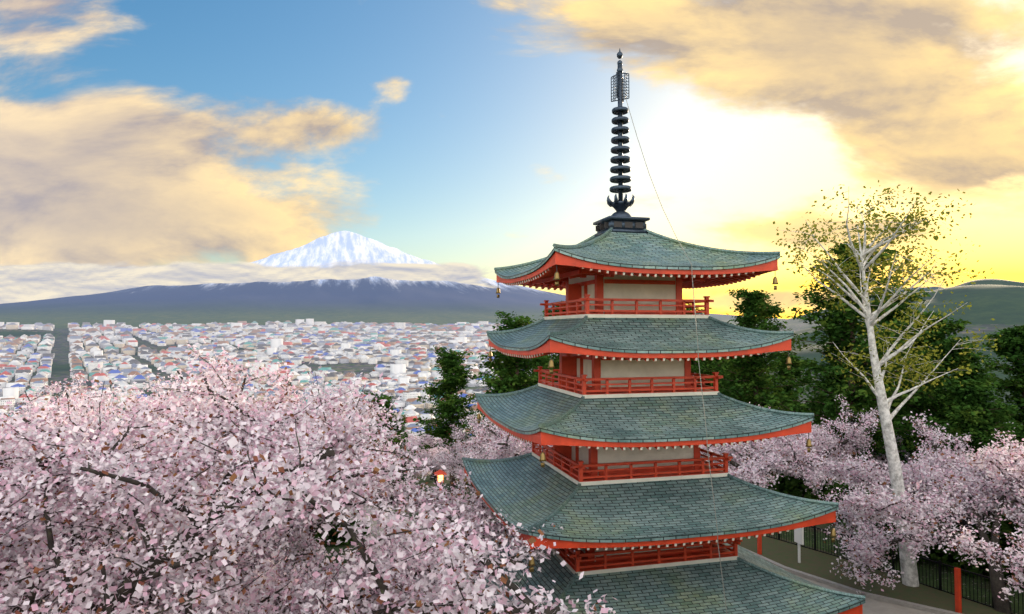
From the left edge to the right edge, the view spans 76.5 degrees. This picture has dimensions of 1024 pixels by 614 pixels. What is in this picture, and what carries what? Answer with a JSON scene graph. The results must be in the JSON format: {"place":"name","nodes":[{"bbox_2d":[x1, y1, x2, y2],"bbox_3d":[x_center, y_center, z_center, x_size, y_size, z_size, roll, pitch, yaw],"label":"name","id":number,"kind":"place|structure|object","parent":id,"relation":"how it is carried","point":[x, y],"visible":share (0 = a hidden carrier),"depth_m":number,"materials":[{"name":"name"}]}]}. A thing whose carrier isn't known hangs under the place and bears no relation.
{"place":"outdoors","nodes":[
{"label":"outdoors","id":0,"kind":"place"},
{"bbox_2d":[0,262,493,303],"bbox_3d":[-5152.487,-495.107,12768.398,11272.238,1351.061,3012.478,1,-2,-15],"label":"cloud","id":1,"kind":"structure","parent":0,"point":[32,282],"depth_m":12851.56,"materials":[{"name":"white"}]},
{"bbox_2d":[341,504,467,573],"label":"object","id":2,"kind":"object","parent":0,"point":[375,524],"depth_m":39.24,"materials":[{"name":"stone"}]},
{"bbox_2d":[434,470,446,518],"bbox_3d":[-3.936,10.586,35.664,0.660,3.280,0.660,0,-2,-14],"label":"lantern post","id":3,"kind":"object","parent":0,"point":[440,474],"visible":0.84,"depth_m":35.57,"materials":[{"name":"paint"}]},
{"bbox_2d":[0,231,1023,613],"bbox_3d":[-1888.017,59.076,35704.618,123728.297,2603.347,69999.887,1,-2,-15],"label":"ground","id":4,"kind":"structure","parent":0,"point":[382,299],"depth_m":7436.06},
{"bbox_2d":[0,519,42,572],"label":"cherry tree","id":5,"kind":"object","parent":4,"relation":"on","point":[9,549],"depth_m":20.48,"materials":[{"name":"pink plant"}]},
{"bbox_2d":[0,476,221,613],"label":"cherry tree","id":6,"kind":"object","parent":4,"relation":"on","point":[9,567],"depth_m":16.48,"materials":[{"name":"pink plant"}]},
{"bbox_2d":[2,370,286,529],"bbox_3d":[-17.169,7.424,22.905,15.205,10.063,11.972,2,-3,-38],"label":"cherry tree","id":7,"kind":"object","parent":4,"relation":"on","point":[50,388],"visible":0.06,"depth_m":25.85,"materials":[{"name":"pink plant"}]},
{"bbox_2d":[51,396,346,533],"bbox_3d":[-13.005,8.086,28.774,11.211,8.957,11.762,0,-2,-11],"label":"cherry tree","id":8,"kind":"object","parent":4,"relation":"on","point":[88,425],"visible":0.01,"depth_m":24.93,"materials":[{"name":"pink plant"}]},
{"bbox_2d":[0,338,446,613],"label":"cherry tree","id":9,"kind":"object","parent":4,"relation":"on","point":[151,564],"visible":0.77,"depth_m":11.71,"materials":[{"name":"pink plant"}]},
{"bbox_2d":[0,344,486,612],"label":"cherry tree","id":10,"kind":"object","parent":4,"relation":"on","point":[9,470],"visible":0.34,"depth_m":14.18,"materials":[{"name":"pink plant"}]},
{"bbox_2d":[125,389,413,558],"bbox_3d":[-11.193,7.925,29.210,11.821,9.002,11.268,1,-2,-27],"label":"cherry tree","id":11,"kind":"object","parent":4,"relation":"on","point":[376,415],"visible":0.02,"depth_m":27.47,"materials":[{"name":"pink plant"}]},
{"bbox_2d":[2,465,574,613],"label":"cherry tree","id":12,"kind":"object","parent":4,"relation":"on","point":[396,583],"visible":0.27,"depth_m":15.19,"materials":[{"name":"pink plant"}]},
{"bbox_2d":[0,385,616,613],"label":"cherry tree","id":13,"kind":"object","parent":4,"relation":"on","point":[446,598],"visible":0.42,"depth_m":10.75,"materials":[{"name":"pink plant"}]},
{"bbox_2d":[306,518,327,536],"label":"cherry tree","id":14,"kind":"object","parent":4,"relation":"on","point":[319,527],"visible":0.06,"depth_m":38.16,"materials":[{"name":"green plant"}]},
{"bbox_2d":[314,524,342,542],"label":"bush","id":15,"kind":"object","parent":4,"relation":"on","point":[326,537],"visible":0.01,"depth_m":34.18,"materials":[{"name":"green plant"}]},
{"bbox_2d":[316,513,371,546],"bbox_3d":[-8.497,11.391,33.331,3.017,1.888,2.704,2,-3,-41],"label":"bush","id":16,"kind":"object","parent":4,"relation":"on","point":[332,531],"visible":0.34,"depth_m":32.80,"materials":[{"name":"green plant"}]},
{"bbox_2d":[179,457,524,613],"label":"cherry tree","id":17,"kind":"object","parent":4,"relation":"on","point":[317,583],"visible":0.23,"depth_m":17.23,"materials":[{"name":"pink plant"}]},
{"bbox_2d":[360,390,418,513],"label":"pine tree","id":18,"kind":"object","parent":4,"relation":"on","point":[387,402],"visible":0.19,"depth_m":41.96,"materials":[{"name":"green plant"}]},
{"bbox_2d":[393,415,411,438],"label":"pine tree","id":19,"kind":"object","parent":4,"relation":"on","point":[402,429],"visible":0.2,"depth_m":171.83,"materials":[{"name":"green plant"}]},
{"bbox_2d":[392,432,415,458],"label":"cherry tree","id":20,"kind":"object","parent":4,"relation":"on","point":[405,438],"depth_m":89.12,"materials":[{"name":"pink plant"}]},
{"bbox_2d":[392,429,442,487],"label":"cherry tree","id":21,"kind":"object","parent":4,"relation":"on","point":[427,440],"visible":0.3,"depth_m":80.18,"materials":[{"name":"pink plant"}]},
{"bbox_2d":[326,567,510,613],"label":"cherry tree","id":22,"kind":"object","parent":4,"relation":"on","point":[359,606],"visible":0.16,"depth_m":15.36,"materials":[{"name":"pink plant"}]},
{"bbox_2d":[409,469,449,482],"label":"cherry tree","id":23,"kind":"object","parent":4,"relation":"on","point":[416,473],"visible":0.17,"depth_m":95.36,"materials":[{"name":"pink plant"}]},
{"bbox_2d":[407,448,457,484],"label":"cherry tree","id":24,"kind":"object","parent":4,"relation":"on","point":[435,476],"visible":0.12,"depth_m":91.33,"materials":[{"name":"pink plant"}]},
{"bbox_2d":[432,436,448,454],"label":"cherry tree","id":25,"kind":"object","parent":4,"relation":"on","point":[435,450],"visible":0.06,"depth_m":125.58,"materials":[{"name":"pink plant"}]},
{"bbox_2d":[425,448,459,475],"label":"cherry tree","id":26,"kind":"object","parent":4,"relation":"on","point":[433,468],"visible":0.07,"depth_m":87.19,"materials":[{"name":"pink plant"}]},
{"bbox_2d":[423,435,462,479],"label":"cherry tree","id":27,"kind":"object","parent":4,"relation":"on","point":[431,476],"visible":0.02,"depth_m":105.54,"materials":[{"name":"pink plant"}]},
{"bbox_2d":[407,345,484,489],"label":"pine tree","id":28,"kind":"object","parent":4,"relation":"on","point":[451,384],"visible":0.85,"depth_m":68.60,"materials":[{"name":"green plant"}]},
{"bbox_2d":[428,425,486,493],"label":"cherry tree","id":29,"kind":"object","parent":4,"relation":"on","point":[451,459],"visible":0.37,"depth_m":60.55,"materials":[{"name":"pink plant"}]},
{"bbox_2d":[439,417,494,467],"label":"cherry tree","id":30,"kind":"object","parent":4,"relation":"on","point":[468,451],"depth_m":82.71,"materials":[{"name":"pink plant"}]},
{"bbox_2d":[434,449,527,486],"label":"cherry tree","id":31,"kind":"object","parent":4,"relation":"on","point":[458,470],"visible":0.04,"depth_m":66.85,"materials":[{"name":"pink plant"}]},
{"bbox_2d":[469,352,530,434],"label":"pine tree","id":32,"kind":"object","parent":4,"relation":"on","point":[496,390],"depth_m":83.19,"materials":[{"name":"green plant"}]},
{"bbox_2d":[457,414,552,458],"bbox_3d":[0.646,8.831,37.770,8.488,8.658,12.211,0,-2,-2],"label":"cherry tree","id":33,"kind":"object","parent":4,"relation":"on","point":[501,444],"visible":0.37,"depth_m":38.20,"materials":[{"name":"pink plant"}]},
{"bbox_2d":[0,319,1012,473],"bbox_3d":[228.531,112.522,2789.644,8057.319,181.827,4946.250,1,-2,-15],"label":"town buildings","id":34,"kind":"structure","parent":4,"relation":"on","point":[407,353],"depth_m":1860.22,"materials":[{"name":"white"}]},
{"bbox_2d":[469,310,551,453],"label":"pine tree","id":35,"kind":"object","parent":4,"relation":"on","point":[516,366],"visible":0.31,"depth_m":54.51,"materials":[{"name":"green plant"}]},
{"bbox_2d":[526,356,550,383],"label":"pine tree","id":36,"kind":"object","parent":4,"relation":"on","point":[537,368],"depth_m":103.86,"materials":[{"name":"green plant"}]},
{"bbox_2d":[526,300,565,382],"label":"pine tree","id":37,"kind":"object","parent":4,"relation":"on","point":[557,358],"visible":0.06,"depth_m":78.13,"materials":[{"name":"green plant"}]},
{"bbox_2d":[535,353,558,376],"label":"pine tree","id":38,"kind":"object","parent":4,"relation":"on","point":[555,355],"visible":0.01,"depth_m":96.61,"materials":[{"name":"green plant"}]},
{"bbox_2d":[319,534,1004,613],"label":"pagoda court paving","id":39,"kind":"structure","parent":4,"relation":"on","point":[814,567],"depth_m":26.10,"materials":[{"name":"stone"}]},
{"bbox_2d":[450,48,865,613],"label":"pagoda","id":40,"kind":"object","parent":39,"relation":"on","point":[631,494],"visible":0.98,"depth_m":18.10,"materials":[{"name":"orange tile"}]},
{"bbox_2d":[757,528,961,612],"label":"post","id":41,"kind":"object","parent":39,"relation":"on","point":[799,536],"visible":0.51,"depth_m":28.30,"materials":[{"name":"paint"}]},
{"bbox_2d":[685,304,718,383],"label":"pine tree","id":42,"kind":"object","parent":4,"relation":"on","point":[689,309],"visible":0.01,"depth_m":73.79,"materials":[{"name":"green plant"}]},
{"bbox_2d":[691,358,744,461],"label":"pine tree","id":43,"kind":"object","parent":4,"relation":"on","point":[695,366],"visible":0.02,"depth_m":62.39,"materials":[{"name":"green plant"}]},
{"bbox_2d":[723,356,783,401],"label":"pine tree","id":44,"kind":"object","parent":4,"relation":"on","point":[771,378],"visible":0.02,"depth_m":70.47,"materials":[{"name":"green plant"}]},
{"bbox_2d":[703,433,810,466],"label":"cherry tree","id":45,"kind":"object","parent":4,"relation":"on","point":[729,454],"visible":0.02,"depth_m":59.11,"materials":[{"name":"pink plant"}]},
{"bbox_2d":[700,288,822,421],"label":"pine tree","id":46,"kind":"object","parent":4,"relation":"on","point":[754,308],"visible":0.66,"depth_m":55.63,"materials":[{"name":"green plant"}]},
{"bbox_2d":[700,405,837,493],"bbox_3d":[13.313,9.340,38.455,11.586,6.645,11.331,1,-2,-34],"label":"cherry tree","id":47,"kind":"object","parent":4,"relation":"on","point":[752,471],"visible":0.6,"depth_m":35.80,"materials":[{"name":"pink plant"}]},
{"bbox_2d":[693,375,871,482],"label":"cherry tree","id":48,"kind":"object","parent":4,"relation":"on","point":[736,454],"visible":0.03,"depth_m":43.34,"materials":[{"name":"pink plant"}]},
{"bbox_2d":[765,351,816,442],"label":"pine tree","id":49,"kind":"object","parent":4,"relation":"on","point":[795,362],"visible":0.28,"depth_m":83.85,"materials":[{"name":"green plant"}]},
{"bbox_2d":[761,472,834,499],"bbox_3d":[17.648,10.667,39.837,4.373,3.054,4.881,1,-2,-35],"label":"bush","id":50,"kind":"object","parent":4,"relation":"on","point":[792,486],"visible":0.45,"depth_m":39.00,"materials":[{"name":"green plant"}]},
{"bbox_2d":[766,394,878,462],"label":"cherry tree","id":51,"kind":"object","parent":4,"relation":"on","point":[856,435],"visible":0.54,"depth_m":42.66,"materials":[{"name":"pink plant"}]},
{"bbox_2d":[807,479,881,528],"bbox_3d":[18.608,10.835,36.006,4.028,2.622,4.766,0,-2,9],"label":"bush","id":52,"kind":"object","parent":4,"relation":"on","point":[834,486],"visible":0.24,"depth_m":35.82,"materials":[{"name":"green plant"}]},
{"bbox_2d":[787,340,904,466],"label":"pine tree","id":53,"kind":"object","parent":4,"relation":"on","point":[876,448],"visible":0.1,"depth_m":51.14,"materials":[{"name":"green plant"}]},
{"bbox_2d":[824,491,875,526],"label":"bush","id":54,"kind":"object","parent":4,"relation":"on","point":[841,522],"visible":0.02,"depth_m":34.67,"materials":[{"name":"green plant"}]},
{"bbox_2d":[764,241,945,473],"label":"pine tree","id":55,"kind":"object","parent":4,"relation":"on","point":[839,329],"visible":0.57,"depth_m":48.00,"materials":[{"name":"green plant"}]},
{"bbox_2d":[830,431,918,475],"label":"cherry tree","id":56,"kind":"object","parent":4,"relation":"on","point":[881,459],"visible":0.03,"depth_m":54.74,"materials":[{"name":"pink plant"}]},
{"bbox_2d":[760,180,1007,586],"bbox_3d":[14.999,3.424,26.486,8.835,17.650,7.811,1,-2,-32],"label":"birch tree","id":57,"kind":"object","parent":4,"relation":"on","point":[861,251],"visible":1,"depth_m":25.81,"materials":[{"name":"white plant"}]},
{"bbox_2d":[766,525,1023,613],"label":"iron fence","id":58,"kind":"object","parent":4,"relation":"on","point":[922,558],"visible":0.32,"depth_m":25.86,"materials":[{"name":"black metal"}]},
{"bbox_2d":[856,288,951,455],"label":"pine tree","id":59,"kind":"object","parent":4,"relation":"on","point":[888,318],"visible":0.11,"depth_m":65.19,"materials":[{"name":"green plant"}]},
{"bbox_2d":[867,513,955,551],"bbox_3d":[19.602,10.791,31.739,4.342,2.389,3.670,1,-2,-34],"label":"bush","id":60,"kind":"object","parent":4,"relation":"on","point":[895,519],"visible":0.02,"depth_m":31.97,"materials":[{"name":"green plant"}]},
{"bbox_2d":[810,409,1013,517],"bbox_3d":[22.368,9.419,36.196,10.444,8.344,10.958,1,-2,-26],"label":"cherry tree","id":61,"kind":"object","parent":4,"relation":"on","point":[928,435],"visible":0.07,"depth_m":32.12,"materials":[{"name":"pink plant"}]},
{"bbox_2d":[873,520,954,566],"bbox_3d":[17.931,10.624,29.542,3.759,2.068,3.176,-1,-2,14],"label":"bush","id":62,"kind":"object","parent":4,"relation":"on","point":[933,555],"visible":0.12,"depth_m":28.75,"materials":[{"name":"green plant"}]},
{"bbox_2d":[811,428,1023,574],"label":"cherry tree","id":63,"kind":"object","parent":4,"relation":"on","point":[994,459],"visible":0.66,"depth_m":28.02,"materials":[{"name":"pink plant"}]},
{"bbox_2d":[823,447,1023,613],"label":"cherry tree","id":64,"kind":"object","parent":4,"relation":"on","point":[866,549],"visible":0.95,"depth_m":24.40,"materials":[{"name":"pink plant"}]},
{"bbox_2d":[873,311,1010,463],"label":"pine tree","id":65,"kind":"object","parent":4,"relation":"on","point":[948,328],"visible":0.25,"depth_m":54.97,"materials":[{"name":"green plant"}]},
{"bbox_2d":[882,335,1023,462],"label":"pine tree","id":66,"kind":"object","parent":4,"relation":"on","point":[958,359],"visible":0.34,"depth_m":49.16,"materials":[{"name":"green plant"}]},
{"bbox_2d":[918,505,1007,554],"bbox_3d":[21.115,10.799,30.990,5.333,2.934,4.507,1,-2,-29],"label":"bush","id":67,"kind":"object","parent":4,"relation":"on","point":[991,523],"visible":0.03,"depth_m":30.38,"materials":[{"name":"green plant"}]},
{"bbox_2d":[915,377,1023,508],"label":"pine tree","id":68,"kind":"object","parent":4,"relation":"on","point":[967,395],"visible":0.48,"depth_m":40.98,"materials":[{"name":"green plant"}]},
{"bbox_2d":[927,524,1011,577],"bbox_3d":[20.282,10.473,28.684,4.169,2.609,3.735,2,-3,-43],"label":"bush","id":69,"kind":"object","parent":4,"relation":"on","point":[962,562],"visible":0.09,"depth_m":27.66,"materials":[{"name":"green plant"}]},
{"bbox_2d":[936,520,1023,583],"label":"bush","id":70,"kind":"object","parent":4,"relation":"on","point":[975,569],"visible":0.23,"depth_m":27.52,"materials":[{"name":"green plant"}]},
{"bbox_2d":[938,520,1023,601],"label":"cherry tree","id":71,"kind":"object","parent":4,"relation":"on","point":[1017,569],"visible":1,"depth_m":18.18,"materials":[{"name":"pink plant"}]},
{"bbox_2d":[953,521,1020,575],"bbox_3d":[21.358,10.674,28.872,4.023,2.518,3.605,2,-3,-43],"label":"bush","id":72,"kind":"object","parent":4,"relation":"on","point":[1010,530],"visible":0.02,"depth_m":28.73,"materials":[{"name":"green plant"}]},
{"bbox_2d":[954,443,1021,520],"bbox_3d":[31.568,12.320,40.111,13.345,9.461,9.276,0,-2,-12],"label":"cherry tree","id":73,"kind":"object","parent":4,"relation":"on","point":[986,473],"visible":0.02,"depth_m":39.94,"materials":[{"name":"pink plant"}]},
{"bbox_2d":[979,325,1023,466],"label":"pine tree","id":74,"kind":"object","parent":4,"relation":"on","point":[1009,342],"visible":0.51,"depth_m":57.38,"materials":[{"name":"green plant"}]},
{"bbox_2d":[982,476,1023,527],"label":"cherry tree","id":75,"kind":"object","parent":4,"relation":"on","point":[1012,504],"visible":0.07,"depth_m":26.82,"materials":[{"name":"pink plant"}]},
{"bbox_2d":[989,514,1023,539],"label":"bush","id":76,"kind":"object","parent":4,"relation":"on","point":[1012,525],"visible":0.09,"depth_m":30.22,"materials":[{"name":"green plant"}]},
{"bbox_2d":[0,0,1023,318],"label":"sky","id":77,"kind":"structure","parent":0,"point":[478,133],"materials":[{"name":"blue"}]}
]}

